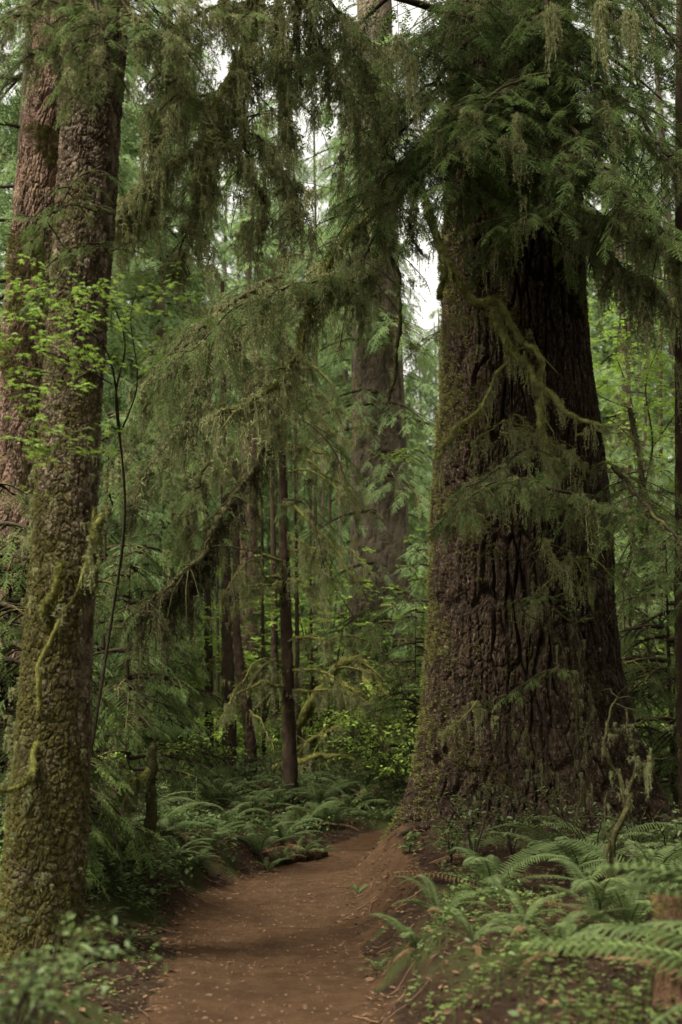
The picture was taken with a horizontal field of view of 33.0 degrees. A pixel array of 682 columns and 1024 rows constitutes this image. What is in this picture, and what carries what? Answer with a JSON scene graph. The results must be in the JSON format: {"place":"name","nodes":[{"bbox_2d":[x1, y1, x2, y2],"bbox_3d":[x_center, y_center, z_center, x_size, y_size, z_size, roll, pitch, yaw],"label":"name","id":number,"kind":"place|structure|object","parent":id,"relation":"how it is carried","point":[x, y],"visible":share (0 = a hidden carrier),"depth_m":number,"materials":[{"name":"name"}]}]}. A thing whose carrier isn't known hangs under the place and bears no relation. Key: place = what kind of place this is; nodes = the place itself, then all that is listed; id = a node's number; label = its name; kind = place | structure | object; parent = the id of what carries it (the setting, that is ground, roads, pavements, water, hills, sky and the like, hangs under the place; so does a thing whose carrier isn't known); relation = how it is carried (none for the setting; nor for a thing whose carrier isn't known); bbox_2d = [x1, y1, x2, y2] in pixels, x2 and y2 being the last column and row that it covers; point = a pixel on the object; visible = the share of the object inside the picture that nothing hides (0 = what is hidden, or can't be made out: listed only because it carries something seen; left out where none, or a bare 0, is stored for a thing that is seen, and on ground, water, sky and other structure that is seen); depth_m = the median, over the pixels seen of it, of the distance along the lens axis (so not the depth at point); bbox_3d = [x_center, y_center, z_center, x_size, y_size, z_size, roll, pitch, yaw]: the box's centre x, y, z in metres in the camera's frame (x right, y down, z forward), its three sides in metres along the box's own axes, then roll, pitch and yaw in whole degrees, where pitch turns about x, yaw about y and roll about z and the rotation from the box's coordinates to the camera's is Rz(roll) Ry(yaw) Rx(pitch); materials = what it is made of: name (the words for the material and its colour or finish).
{"place":"outdoors","nodes":[
{"label":"outdoors","id":0,"kind":"place"},
{"bbox_2d":[127,829,389,1023],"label":"path","id":1,"kind":"structure","parent":0,"point":[189,990],"depth_m":8.66,"materials":[{"name":"soil"}]},
{"bbox_2d":[108,832,409,1023],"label":"path stones","id":2,"kind":"object","parent":1,"relation":"on","point":[365,1003],"visible":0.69,"depth_m":9.13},
{"bbox_2d":[129,833,400,1023],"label":"path grit","id":3,"kind":"object","parent":1,"relation":"on","point":[299,961],"visible":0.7,"depth_m":9.09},
{"bbox_2d":[0,0,675,536],"label":"sky","id":4,"kind":"structure","parent":0,"point":[432,304],"materials":[{"name":"white"}]},
{"bbox_2d":[0,723,681,1023],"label":"ground","id":5,"kind":"structure","parent":0,"point":[92,1015],"depth_m":7.87,"materials":[{"name":"soil"}]},
{"bbox_2d":[0,909,166,1023],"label":"leafy shrub","id":6,"kind":"object","parent":5,"relation":"on","point":[24,1000],"visible":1,"depth_m":4.08,"materials":[{"name":"green plant"}]},
{"bbox_2d":[0,540,170,875],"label":"young hemlock","id":7,"kind":"object","parent":5,"relation":"on","point":[4,724],"visible":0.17,"depth_m":10.34,"materials":[{"name":"green plant"}]},
{"bbox_2d":[0,482,173,900],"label":"young hemlock","id":8,"kind":"object","parent":5,"relation":"on","point":[14,607],"visible":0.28,"depth_m":9.66,"materials":[{"name":"green plant"}]},
{"bbox_2d":[0,0,188,693],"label":"conifer","id":9,"kind":"object","parent":5,"relation":"on","point":[5,156],"visible":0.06,"depth_m":24.07,"materials":[{"name":"green plant"}]},
{"bbox_2d":[0,1,189,694],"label":"conifer","id":10,"kind":"object","parent":5,"relation":"on","point":[4,228],"visible":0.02,"depth_m":31.82,"materials":[{"name":"green plant"}]},
{"bbox_2d":[0,254,210,752],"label":"vine maple","id":11,"kind":"object","parent":5,"relation":"on","point":[83,324],"visible":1,"depth_m":7.69,"materials":[{"name":"green plant"}]},
{"bbox_2d":[0,3,214,910],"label":"pink barked conifer","id":12,"kind":"object","parent":5,"relation":"on","point":[36,176],"visible":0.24,"depth_m":12.83,"materials":[{"name":"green plant"}]},
{"bbox_2d":[91,742,160,864],"bbox_3d":[-2.038,3.033,10.871,0.524,1.731,0.836,-10,-15,42],"label":"tree snag","id":13,"kind":"object","parent":5,"relation":"on","point":[148,774],"visible":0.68,"depth_m":11.01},
{"bbox_2d":[100,27,198,603],"bbox_3d":[-7.709,-6.284,37.507,7.668,28.548,8.447,7,-13,-34],"label":"conifer","id":14,"kind":"object","parent":5,"relation":"on","point":[129,81],"visible":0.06,"depth_m":38.37,"materials":[{"name":"green plant"}]},
{"bbox_2d":[92,407,217,810],"bbox_3d":[-3.886,1.550,18.783,3.417,6.962,3.128,-2,-11,12],"label":"young hemlock","id":15,"kind":"object","parent":5,"relation":"on","point":[112,569],"visible":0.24,"depth_m":19.05,"materials":[{"name":"green plant"}]},
{"bbox_2d":[92,549,219,806],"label":"young hemlock","id":16,"kind":"object","parent":5,"relation":"on","point":[146,698],"visible":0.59,"depth_m":16.61,"materials":[{"name":"green plant"}]},
{"bbox_2d":[92,545,220,760],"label":"young hemlock","id":17,"kind":"object","parent":5,"relation":"on","point":[164,583],"visible":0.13,"depth_m":24.19,"materials":[{"name":"green plant"}]},
{"bbox_2d":[98,417,221,758],"bbox_3d":[-4.637,1.801,26.079,3.909,8.459,4.154,1,-11,-4],"label":"young hemlock","id":18,"kind":"object","parent":5,"relation":"on","point":[156,536],"visible":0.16,"depth_m":26.29,"materials":[{"name":"green plant"}]},
{"bbox_2d":[98,711,226,787],"bbox_3d":[-2.877,3.898,17.939,2.333,1.784,2.013,9,-14,-37],"label":"understory shrub","id":19,"kind":"object","parent":5,"relation":"on","point":[179,748],"visible":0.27,"depth_m":17.99,"materials":[{"name":"green plant"}]},
{"bbox_2d":[106,94,220,667],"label":"conifer","id":20,"kind":"object","parent":5,"relation":"on","point":[168,246],"visible":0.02,"depth_m":50.89,"materials":[{"name":"green plant"}]},
{"bbox_2d":[93,603,249,789],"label":"young hemlock","id":21,"kind":"object","parent":5,"relation":"on","point":[195,712],"visible":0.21,"depth_m":20.63,"materials":[{"name":"green plant"}]},
{"bbox_2d":[130,800,212,835],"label":"sword fern","id":22,"kind":"object","parent":5,"relation":"on","point":[164,822],"visible":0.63,"depth_m":12.00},
{"bbox_2d":[107,0,259,708],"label":"conifer","id":23,"kind":"object","parent":5,"relation":"on","point":[160,319],"visible":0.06,"depth_m":40.17,"materials":[{"name":"green plant"}]},
{"bbox_2d":[100,523,276,710],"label":"vine maple","id":24,"kind":"object","parent":5,"relation":"on","point":[215,640],"visible":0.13,"depth_m":25.79,"materials":[{"name":"green plant"}]},
{"bbox_2d":[98,357,281,769],"bbox_3d":[-2.972,0.135,22.603,4.035,11.044,7.871,0,-11,0],"label":"slender conifer","id":25,"kind":"object","parent":5,"relation":"on","point":[113,478],"visible":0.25,"depth_m":23.08,"materials":[{"name":"green plant"}]},
{"bbox_2d":[112,49,268,681],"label":"conifer","id":26,"kind":"object","parent":5,"relation":"on","point":[214,241],"visible":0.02,"depth_m":52.29,"materials":[{"name":"green plant"}]},
{"bbox_2d":[163,132,233,648],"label":"conifer","id":27,"kind":"object","parent":5,"relation":"on","point":[222,255],"depth_m":70.97,"materials":[{"name":"green plant"}]},
{"bbox_2d":[0,0,405,970],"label":"mossy conifer","id":28,"kind":"object","parent":5,"relation":"on","point":[94,216],"visible":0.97,"depth_m":8.67,"materials":[{"name":"green plant"}]},
{"bbox_2d":[0,749,407,924],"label":"ground cover","id":29,"kind":"object","parent":5,"relation":"on","point":[190,817],"visible":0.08,"depth_m":13.33,"materials":[{"name":"green plant"}]},
{"bbox_2d":[101,281,341,778],"bbox_3d":[-1.795,-0.467,19.988,3.633,11.154,9.408,0,-11,0],"label":"slender conifer","id":30,"kind":"object","parent":5,"relation":"on","point":[191,516],"visible":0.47,"depth_m":18.09,"materials":[{"name":"green plant"}]},
{"bbox_2d":[188,802,269,830],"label":"sword fern","id":31,"kind":"object","parent":5,"relation":"on","point":[227,816],"visible":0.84,"depth_m":14.27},
{"bbox_2d":[194,165,269,713],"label":"conifer","id":32,"kind":"object","parent":5,"relation":"on","point":[225,268],"visible":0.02,"depth_m":77.20,"materials":[{"name":"green plant"}]},
{"bbox_2d":[181,119,308,686],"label":"conifer","id":33,"kind":"object","parent":5,"relation":"on","point":[235,227],"visible":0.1,"depth_m":58.64,"materials":[{"name":"green plant"}]},
{"bbox_2d":[93,250,400,805],"bbox_3d":[-1.350,-0.330,17.088,2.965,10.278,7.185,-4,-12,18],"label":"slender conifer","id":34,"kind":"object","parent":5,"relation":"on","point":[171,596],"visible":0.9,"depth_m":18.22,"materials":[{"name":"green plant"}]},
{"bbox_2d":[236,369,258,736],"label":"conifer","id":35,"kind":"object","parent":5,"relation":"on","point":[245,636],"visible":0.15,"depth_m":44.20,"materials":[{"name":"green plant"}]},
{"bbox_2d":[220,609,281,723],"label":"young hemlock","id":36,"kind":"object","parent":5,"relation":"on","point":[253,615],"visible":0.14,"depth_m":41.87,"materials":[{"name":"green plant"}]},
{"bbox_2d":[231,447,280,780],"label":"forked tree","id":37,"kind":"object","parent":5,"relation":"on","point":[249,739],"visible":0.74,"depth_m":22.74,"materials":[{"name":"brown plant"}]},
{"bbox_2d":[201,206,313,687],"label":"conifer","id":38,"kind":"object","parent":5,"relation":"on","point":[277,521],"visible":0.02,"depth_m":66.12,"materials":[{"name":"green plant"}]},
{"bbox_2d":[214,788,301,821],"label":"sword fern","id":39,"kind":"object","parent":5,"relation":"on","point":[254,800],"visible":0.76,"depth_m":17.97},
{"bbox_2d":[224,821,301,854],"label":"sword fern","id":40,"kind":"object","parent":5,"relation":"on","point":[251,842],"visible":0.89,"depth_m":14.05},
{"bbox_2d":[261,499,266,765],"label":"slender conifer","id":41,"kind":"object","parent":5,"relation":"on","point":[263,642],"visible":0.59,"depth_m":26.90,"materials":[{"name":"brown plant"}]},
{"bbox_2d":[184,567,348,753],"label":"vine maple","id":42,"kind":"object","parent":5,"relation":"on","point":[250,656],"visible":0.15,"depth_m":31.39,"materials":[{"name":"green plant"}]},
{"bbox_2d":[270,457,280,756],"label":"slender conifer","id":43,"kind":"object","parent":5,"relation":"on","point":[274,644],"visible":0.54,"depth_m":29.96,"materials":[{"name":"brown plant"}]},
{"bbox_2d":[230,50,333,695],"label":"conifer","id":44,"kind":"object","parent":5,"relation":"on","point":[279,244],"visible":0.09,"depth_m":69.62,"materials":[{"name":"green plant"}]},
{"bbox_2d":[247,809,323,859],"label":"sword fern","id":45,"kind":"object","parent":5,"relation":"on","point":[280,827],"visible":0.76,"depth_m":15.82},
{"bbox_2d":[268,846,329,867],"bbox_3d":[-0.563,4.484,14.847,0.322,0.317,2.023,-4,-12,21],"label":"fallen log","id":46,"kind":"object","parent":5,"relation":"on","point":[316,854],"visible":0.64,"depth_m":14.83,"materials":[{"name":"brown wood"}]},
{"bbox_2d":[258,619,347,756],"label":"young hemlock","id":47,"kind":"object","parent":5,"relation":"on","point":[317,682],"visible":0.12,"depth_m":29.35,"materials":[{"name":"green plant"}]},
{"bbox_2d":[265,76,352,669],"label":"conifer","id":48,"kind":"object","parent":5,"relation":"on","point":[325,177],"visible":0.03,"depth_m":63.13,"materials":[{"name":"green plant"}]},
{"bbox_2d":[247,534,376,760],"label":"vine maple","id":49,"kind":"object","parent":5,"relation":"on","point":[306,622],"visible":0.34,"depth_m":28.42,"materials":[{"name":"green plant"}]},
{"bbox_2d":[313,129,317,680],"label":"slender conifer","id":50,"kind":"object","parent":5,"relation":"on","point":[315,477],"visible":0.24,"depth_m":37.05,"materials":[{"name":"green plant"}]},
{"bbox_2d":[282,779,361,805],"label":"sword fern","id":51,"kind":"object","parent":5,"relation":"on","point":[314,789],"visible":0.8,"depth_m":19.34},
{"bbox_2d":[286,802,370,830],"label":"sword fern","id":52,"kind":"object","parent":5,"relation":"on","point":[324,808],"visible":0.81,"depth_m":17.86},
{"bbox_2d":[291,399,375,773],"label":"slender conifer","id":53,"kind":"object","parent":5,"relation":"on","point":[297,652],"visible":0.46,"depth_m":24.80,"materials":[{"name":"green plant"}]},
{"bbox_2d":[271,752,397,787],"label":"fern","id":54,"kind":"object","parent":5,"relation":"on","point":[304,763],"visible":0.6,"depth_m":21.44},
{"bbox_2d":[2,827,677,1022],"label":"fallen twigs","id":55,"kind":"object","parent":5,"relation":"on","point":[389,961],"visible":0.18,"depth_m":8.50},
{"bbox_2d":[0,820,681,1023],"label":"leaf litter","id":56,"kind":"object","parent":5,"relation":"on","point":[448,1010],"visible":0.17,"depth_m":7.84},
{"bbox_2d":[1,827,681,1023],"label":"clover patch","id":57,"kind":"object","parent":5,"relation":"on","point":[518,942],"visible":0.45,"depth_m":6.07,"materials":[{"name":"green plant"}]},
{"bbox_2d":[267,528,427,732],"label":"vine maple","id":58,"kind":"object","parent":5,"relation":"on","point":[367,599],"visible":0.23,"depth_m":26.00,"materials":[{"name":"green plant"}]},
{"bbox_2d":[262,0,440,765],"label":"distant giant conifer","id":59,"kind":"object","parent":5,"relation":"on","point":[385,525],"visible":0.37,"depth_m":27.88,"materials":[{"name":"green plant"}]},
{"bbox_2d":[281,666,421,773],"bbox_3d":[0.196,4.263,22.834,3.630,2.437,1.476,-4,-12,19],"label":"fallen branch","id":60,"kind":"object","parent":5,"relation":"on","point":[301,746],"visible":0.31,"depth_m":23.10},
{"bbox_2d":[276,181,427,688],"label":"conifer","id":61,"kind":"object","parent":5,"relation":"on","point":[345,379],"visible":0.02,"depth_m":53.25,"materials":[{"name":"green plant"}]},
{"bbox_2d":[296,654,410,741],"bbox_3d":[0.208,3.802,22.782,2.355,2.032,1.650,0,-11,0],"label":"fallen branch","id":62,"kind":"object","parent":5,"relation":"on","point":[308,708],"visible":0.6,"depth_m":22.78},
{"bbox_2d":[303,712,408,754],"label":"fallen branch","id":63,"kind":"object","parent":5,"relation":"on","point":[312,739],"visible":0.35,"depth_m":22.43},
{"bbox_2d":[276,69,438,702],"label":"conifer","id":64,"kind":"object","parent":5,"relation":"on","point":[407,314],"visible":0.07,"depth_m":45.27,"materials":[{"name":"green plant"}]},
{"bbox_2d":[316,676,405,775],"bbox_3d":[0.432,4.336,21.741,2.592,2.602,0.903,-9,-14,38],"label":"fallen branch","id":65,"kind":"object","parent":5,"relation":"on","point":[353,689],"visible":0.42,"depth_m":21.86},
{"bbox_2d":[308,681,421,787],"bbox_3d":[0.733,4.120,21.511,2.416,2.140,2.800,-6,-13,30],"label":"understory shrub","id":66,"kind":"object","parent":5,"relation":"on","point":[357,745],"visible":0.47,"depth_m":21.32,"materials":[{"name":"green plant"}]},
{"bbox_2d":[317,604,426,773],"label":"young hemlock","id":67,"kind":"object","parent":5,"relation":"on","point":[388,666],"visible":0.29,"depth_m":23.64,"materials":[{"name":"green plant"}]},
{"bbox_2d":[329,603,417,770],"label":"young hemlock","id":68,"kind":"object","parent":5,"relation":"on","point":[356,628],"visible":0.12,"depth_m":25.79,"materials":[{"name":"green plant"}]},
{"bbox_2d":[325,676,422,786],"bbox_3d":[1.034,3.912,19.174,2.617,2.319,3.033,-4,-12,21],"label":"understory shrub","id":69,"kind":"object","parent":5,"relation":"on","point":[336,713],"visible":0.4,"depth_m":19.10,"materials":[{"name":"green plant"}]},
{"bbox_2d":[331,713,416,797],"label":"understory shrub","id":70,"kind":"object","parent":5,"relation":"on","point":[387,772],"visible":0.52,"depth_m":20.14,"materials":[{"name":"green plant"}]},
{"bbox_2d":[347,604,427,796],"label":"young hemlock","id":71,"kind":"object","parent":5,"relation":"on","point":[409,678],"visible":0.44,"depth_m":20.63,"materials":[{"name":"green plant"}]},
{"bbox_2d":[361,540,429,760],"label":"young hemlock","id":72,"kind":"object","parent":5,"relation":"on","point":[417,603],"visible":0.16,"depth_m":23.25,"materials":[{"name":"green plant"}]},
{"bbox_2d":[368,913,437,958],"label":"sword fern","id":73,"kind":"object","parent":5,"relation":"on","point":[405,933],"visible":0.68,"depth_m":7.54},
{"bbox_2d":[144,0,681,849],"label":"giant conifer","id":74,"kind":"object","parent":5,"relation":"on","point":[510,134],"visible":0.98,"depth_m":13.10,"materials":[{"name":"green plant"}]},
{"bbox_2d":[405,391,432,707],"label":"conifer","id":75,"kind":"object","parent":5,"relation":"on","point":[410,436],"visible":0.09,"depth_m":51.11,"materials":[{"name":"green plant"}]},
{"bbox_2d":[412,307,441,653],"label":"conifer","id":76,"kind":"object","parent":5,"relation":"on","point":[433,410],"visible":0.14,"depth_m":58.61,"materials":[{"name":"green plant"}]},
{"bbox_2d":[391,874,493,916],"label":"sword fern","id":77,"kind":"object","parent":5,"relation":"on","point":[452,901],"visible":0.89,"depth_m":7.87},
{"bbox_2d":[419,774,513,861],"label":"leafy sapling","id":78,"kind":"object","parent":5,"relation":"on","point":[463,807],"visible":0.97,"depth_m":10.51,"materials":[{"name":"green plant"}]},
{"bbox_2d":[375,843,573,892],"bbox_3d":[1.138,2.787,8.947,1.484,0.346,1.500,-4,-12,21],"label":"sword fern","id":79,"kind":"object","parent":5,"relation":"on","point":[487,871],"visible":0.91,"depth_m":8.89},
{"bbox_2d":[425,906,528,955],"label":"sword fern","id":80,"kind":"object","parent":5,"relation":"on","point":[464,923],"visible":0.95,"depth_m":6.62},
{"bbox_2d":[470,789,556,861],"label":"leafy sapling","id":81,"kind":"object","parent":5,"relation":"on","point":[508,842],"visible":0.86,"depth_m":10.98,"materials":[{"name":"green plant"}]},
{"bbox_2d":[475,887,568,937],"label":"sword fern","id":82,"kind":"object","parent":5,"relation":"on","point":[516,896],"visible":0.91,"depth_m":7.26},
{"bbox_2d":[471,525,603,877],"bbox_3d":[1.771,1.800,11.306,1.358,3.612,2.058,-5,-12,25],"label":"young hemlock","id":83,"kind":"object","parent":5,"relation":"on","point":[571,674],"visible":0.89,"depth_m":11.80,"materials":[{"name":"green plant"}]},
{"bbox_2d":[427,815,680,1023],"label":"herbs","id":84,"kind":"object","parent":5,"relation":"on","point":[618,987],"visible":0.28,"depth_m":6.86,"materials":[{"name":"green plant"}]},
{"bbox_2d":[486,908,633,967],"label":"sword fern","id":85,"kind":"object","parent":5,"relation":"on","point":[562,933],"visible":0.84,"depth_m":6.02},
{"bbox_2d":[488,822,663,879],"bbox_3d":[1.913,2.929,9.918,1.449,0.538,1.587,7,-13,-32],"label":"sword fern","id":86,"kind":"object","parent":5,"relation":"on","point":[575,858],"visible":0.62,"depth_m":9.83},
{"bbox_2d":[518,776,633,867],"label":"leafy sapling","id":87,"kind":"object","parent":5,"relation":"on","point":[578,820],"visible":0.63,"depth_m":10.19,"materials":[{"name":"green plant"}]},
{"bbox_2d":[512,859,681,1023],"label":"sword fern","id":88,"kind":"object","parent":5,"relation":"on","point":[624,928],"visible":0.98,"depth_m":4.65,"materials":[{"name":"plant"}]},
{"bbox_2d":[518,815,681,856],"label":"sword fern","id":89,"kind":"object","parent":5,"relation":"on","point":[609,826],"visible":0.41,"depth_m":10.85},
{"bbox_2d":[529,858,681,917],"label":"sword fern","id":90,"kind":"object","parent":5,"relation":"on","point":[589,887],"visible":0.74,"depth_m":7.53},
{"bbox_2d":[538,871,681,934],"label":"sword fern","id":91,"kind":"object","parent":5,"relation":"on","point":[636,907],"visible":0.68,"depth_m":7.21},
{"bbox_2d":[549,839,681,900],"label":"sword fern","id":92,"kind":"object","parent":5,"relation":"on","point":[668,860],"visible":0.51,"depth_m":9.02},
{"bbox_2d":[578,681,673,908],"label":"dead sapling","id":93,"kind":"object","parent":5,"relation":"on","point":[626,787],"visible":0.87,"depth_m":8.07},
{"bbox_2d":[583,170,672,652],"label":"conifer","id":94,"kind":"object","parent":5,"relation":"on","point":[598,347],"visible":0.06,"depth_m":62.49,"materials":[{"name":"green plant"}]},
{"bbox_2d":[582,0,674,701],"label":"conifer","id":95,"kind":"object","parent":5,"relation":"on","point":[599,373],"visible":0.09,"depth_m":47.99,"materials":[{"name":"green plant"}]},
{"bbox_2d":[588,270,674,713],"bbox_3d":[4.984,0.486,18.909,3.517,9.139,5.735,-2,-11,11],"label":"vine maple","id":96,"kind":"object","parent":5,"relation":"on","point":[617,364],"visible":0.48,"depth_m":18.80,"materials":[{"name":"green plant"}]},
{"bbox_2d":[590,141,674,656],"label":"conifer","id":97,"kind":"object","parent":5,"relation":"on","point":[615,350],"visible":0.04,"depth_m":62.49,"materials":[{"name":"green plant"}]},
{"bbox_2d":[602,0,675,652],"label":"conifer","id":98,"kind":"object","parent":5,"relation":"on","point":[668,218],"visible":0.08,"depth_m":53.99,"materials":[{"name":"green plant"}]},
{"bbox_2d":[607,440,674,721],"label":"young hemlock","id":99,"kind":"object","parent":5,"relation":"on","point":[646,444],"visible":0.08,"depth_m":29.28,"materials":[{"name":"green plant"}]},
{"bbox_2d":[607,435,675,785],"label":"young hemlock","id":100,"kind":"object","parent":5,"relation":"on","point":[657,475],"visible":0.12,"depth_m":20.99,"materials":[{"name":"green plant"}]},
{"bbox_2d":[614,563,677,801],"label":"young hemlock","id":101,"kind":"object","parent":5,"relation":"on","point":[634,576],"visible":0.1,"depth_m":18.68,"materials":[{"name":"green plant"}]},
{"bbox_2d":[615,541,677,814],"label":"young hemlock","id":102,"kind":"object","parent":5,"relation":"on","point":[664,687],"visible":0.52,"depth_m":17.45,"materials":[{"name":"green plant"}]},
{"bbox_2d":[626,410,675,750],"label":"young hemlock","id":103,"kind":"object","parent":5,"relation":"on","point":[667,481],"visible":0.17,"depth_m":23.61,"materials":[{"name":"green plant"}]},
{"bbox_2d":[649,885,681,1016],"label":"rotten stump","id":104,"kind":"object","parent":5,"relation":"on","point":[664,987],"visible":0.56,"depth_m":5.23,"materials":[{"name":"brown wood"}]},
{"bbox_2d":[674,0,681,824],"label":"slender conifer","id":105,"kind":"object","parent":5,"relation":"on","point":[677,515],"visible":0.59,"depth_m":13.78,"materials":[{"name":"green plant"}]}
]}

